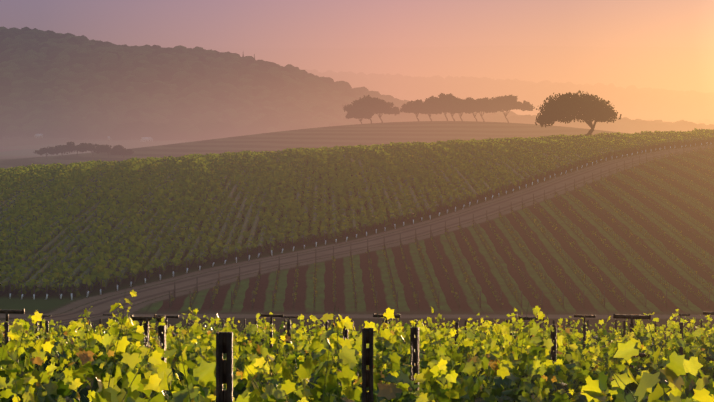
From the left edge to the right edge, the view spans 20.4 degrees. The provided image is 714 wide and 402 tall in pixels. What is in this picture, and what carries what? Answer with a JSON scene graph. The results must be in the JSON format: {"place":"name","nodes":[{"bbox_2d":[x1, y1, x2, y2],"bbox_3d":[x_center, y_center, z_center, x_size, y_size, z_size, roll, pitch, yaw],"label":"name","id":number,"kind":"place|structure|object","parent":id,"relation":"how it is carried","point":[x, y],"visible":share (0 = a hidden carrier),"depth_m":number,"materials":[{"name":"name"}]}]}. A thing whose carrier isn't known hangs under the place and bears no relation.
{"place":"outdoors","nodes":[
{"label":"outdoors","id":0,"kind":"place"},
{"bbox_2d":[0,145,712,330],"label":"dirt road","id":1,"kind":"structure","parent":0,"point":[100,307],"depth_m":269.62,"materials":[{"name":"brown soil"}]},
{"bbox_2d":[0,45,713,339],"bbox_3d":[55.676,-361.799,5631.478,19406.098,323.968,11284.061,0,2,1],"label":"terrain","id":2,"kind":"structure","parent":0,"point":[684,69],"depth_m":279.87,"materials":[{"name":"brown soil"}]},
{"bbox_2d":[35,134,152,141],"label":"building walls","id":3,"kind":"structure","parent":2,"relation":"on","point":[141,139],"depth_m":2234.65,"materials":[{"name":"white paint"}]},
{"bbox_2d":[34,134,152,138],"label":"building roofs","id":4,"kind":"structure","parent":3,"relation":"on","point":[108,136],"depth_m":2237.49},
{"bbox_2d":[33,93,534,158],"bbox_3d":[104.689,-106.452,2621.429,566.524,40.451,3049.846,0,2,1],"label":"distant trees","id":5,"kind":"object","parent":2,"relation":"on","point":[364,107],"depth_m":1259.39,"materials":[{"name":"green plant"}]},
{"bbox_2d":[0,27,713,140],"bbox_3d":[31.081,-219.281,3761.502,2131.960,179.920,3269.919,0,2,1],"label":"hills","id":6,"kind":"structure","parent":2,"relation":"on","point":[53,84],"depth_m":2666.54,"materials":[{"name":"green plant"}]},
{"bbox_2d":[0,309,713,401],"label":"trellis posts","id":7,"kind":"object","parent":2,"relation":"on","point":[224,368],"visible":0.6,"depth_m":16.57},
{"bbox_2d":[0,306,713,363],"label":"vine leaves","id":8,"kind":"object","parent":2,"relation":"on","point":[58,331],"visible":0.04,"depth_m":50.11,"materials":[{"name":"green plant"}]},
{"bbox_2d":[0,128,713,297],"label":"vineyard","id":9,"kind":"object","parent":2,"relation":"on","point":[196,168],"depth_m":331.25,"materials":[{"name":"green plant"}]},
{"bbox_2d":[0,288,713,401],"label":"vines","id":10,"kind":"object","parent":2,"relation":"on","point":[569,369],"depth_m":16.25,"materials":[{"name":"plant"}]},
{"bbox_2d":[10,138,705,299],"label":"row end posts","id":11,"kind":"object","parent":2,"relation":"on","point":[355,226],"visible":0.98,"depth_m":281.10,"materials":[{"name":"brown wood"}]},
{"bbox_2d":[9,143,710,299],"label":"row end markers","id":12,"kind":"object","parent":2,"relation":"on","point":[346,237],"visible":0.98,"depth_m":277.51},
{"bbox_2d":[168,147,713,305],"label":"vine rows","id":13,"kind":"object","parent":2,"relation":"on","point":[526,254],"visible":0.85,"depth_m":264.51,"materials":[{"name":"green plant"}]},
{"bbox_2d":[169,140,713,308],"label":"fence posts","id":14,"kind":"object","parent":2,"relation":"on","point":[438,291],"visible":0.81,"depth_m":220.51,"materials":[{"name":"wood"}]},
{"bbox_2d":[170,145,713,306],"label":"young block stakes","id":15,"kind":"object","parent":2,"relation":"on","point":[506,223],"visible":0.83,"depth_m":264.45,"materials":[{"name":"brown wood"}]},
{"bbox_2d":[535,90,621,135],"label":"tree","id":16,"kind":"object","parent":2,"relation":"on","point":[559,109],"depth_m":490.83,"materials":[{"name":"plant"}]},
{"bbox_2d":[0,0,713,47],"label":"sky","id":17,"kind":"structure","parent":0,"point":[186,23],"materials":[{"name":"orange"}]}
]}

